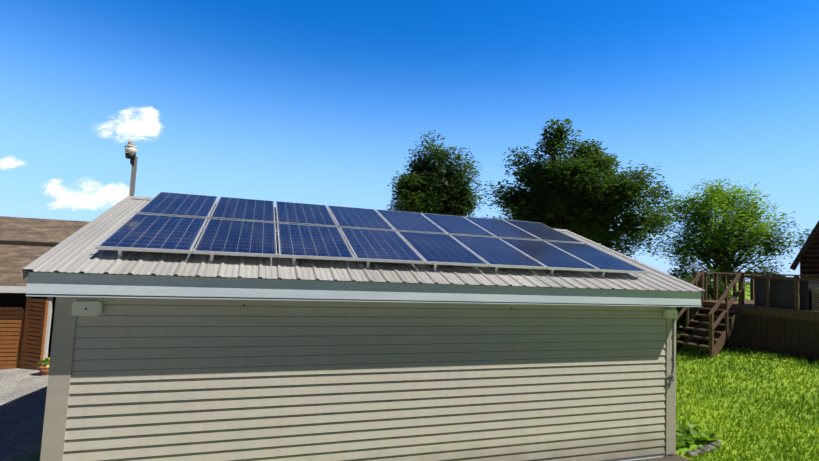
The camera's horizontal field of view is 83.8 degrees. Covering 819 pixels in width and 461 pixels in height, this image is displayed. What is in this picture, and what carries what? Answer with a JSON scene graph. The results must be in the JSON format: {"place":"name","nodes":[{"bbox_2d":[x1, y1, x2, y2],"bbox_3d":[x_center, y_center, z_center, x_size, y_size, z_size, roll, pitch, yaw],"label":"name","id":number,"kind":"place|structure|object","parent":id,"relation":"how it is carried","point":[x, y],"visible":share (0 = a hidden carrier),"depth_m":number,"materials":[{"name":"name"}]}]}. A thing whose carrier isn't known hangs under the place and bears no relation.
{"place":"outdoors","nodes":[
{"label":"outdoors","id":0,"kind":"place"},
{"bbox_2d":[0,282,818,460],"bbox_3d":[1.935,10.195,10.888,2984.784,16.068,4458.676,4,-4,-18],"label":"ground","id":1,"kind":"structure","parent":0,"point":[23,392],"depth_m":9.50,"materials":[{"name":"green plant"}]},
{"bbox_2d":[0,216,89,374],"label":"neighbour house","id":2,"kind":"structure","parent":1,"relation":"on","point":[26,325],"depth_m":12.63,"materials":[{"name":"brown wood"}]},
{"bbox_2d":[22,196,705,460],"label":"garage","id":3,"kind":"structure","parent":1,"relation":"on","point":[163,356],"depth_m":6.18,"materials":[{"name":"wood"}]},
{"bbox_2d":[124,139,137,195],"bbox_3d":[-5.139,-0.551,8.287,0.210,2.239,0.210,4,-4,-18],"label":"chimney pipe","id":4,"kind":"object","parent":3,"relation":"attached to","point":[131,148],"visible":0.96,"depth_m":8.34,"materials":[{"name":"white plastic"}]},
{"bbox_2d":[95,192,647,275],"bbox_3d":[-0.255,0.063,8.127,8.260,1.203,3.229,4,-4,-18],"label":"solar array","id":5,"kind":"object","parent":3,"relation":"on","point":[167,222],"visible":1,"depth_m":7.47,"materials":[{"name":"glass"}]},
{"bbox_2d":[71,301,677,388],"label":"wall fixtures","id":6,"kind":"object","parent":3,"relation":"attached to","point":[87,308],"depth_m":5.23,"materials":[{"name":"white plastic"}]},
{"bbox_2d":[386,130,482,216],"bbox_3d":[1.361,-0.209,24.042,5.642,9.971,5.578,4,-4,-18],"label":"tree","id":7,"kind":"object","parent":1,"relation":"on","point":[431,184],"visible":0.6,"depth_m":22.73,"materials":[{"name":"green plant"}]},
{"bbox_2d":[476,117,678,260],"bbox_3d":[6.349,0.010,17.953,7.494,8.081,7.189,4,-4,-18],"label":"tree","id":8,"kind":"object","parent":1,"relation":"on","point":[588,192],"visible":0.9,"depth_m":16.20,"materials":[{"name":"green plant"}]},
{"bbox_2d":[667,265,711,315],"bbox_3d":[12.349,3.202,20.896,3.509,3.240,2.995,4,-4,-18],"label":"shrub behind stairs","id":9,"kind":"object","parent":1,"relation":"on","point":[681,271],"visible":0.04,"depth_m":20.83,"materials":[{"name":"green plant"}]},
{"bbox_2d":[676,422,721,457],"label":"bed plants","id":10,"kind":"object","parent":1,"relation":"on","point":[682,439],"visible":0.71,"depth_m":8.35,"materials":[{"name":"green plant"}]},
{"bbox_2d":[676,266,749,331],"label":"bushes","id":11,"kind":"object","parent":1,"relation":"on","point":[682,318],"visible":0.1,"depth_m":16.70,"materials":[{"name":"green plant"}]},
{"bbox_2d":[646,178,813,299],"bbox_3d":[14.588,0.825,20.818,6.350,6.552,6.502,4,-4,-18],"label":"tree","id":12,"kind":"object","parent":1,"relation":"on","point":[728,240],"visible":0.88,"depth_m":20.18,"materials":[{"name":"green plant"}]},
{"bbox_2d":[676,335,818,460],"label":"lawn grass","id":13,"kind":"structure","parent":1,"relation":"on","point":[814,366],"depth_m":9.91,"materials":[{"name":"green plant"}]},
{"bbox_2d":[676,270,818,360],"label":"wooden deck","id":14,"kind":"structure","parent":1,"relation":"on","point":[778,313],"depth_m":13.32,"materials":[{"name":"brown wood"}]},
{"bbox_2d":[790,221,818,277],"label":"log cabin","id":15,"kind":"object","parent":1,"relation":"on","point":[808,260],"visible":0.42,"depth_m":18.68,"materials":[{"name":"brown wood"}]},
{"bbox_2d":[0,0,818,281],"label":"sky","id":16,"kind":"structure","parent":0,"point":[320,102],"materials":[{"name":"blue"}]}
]}

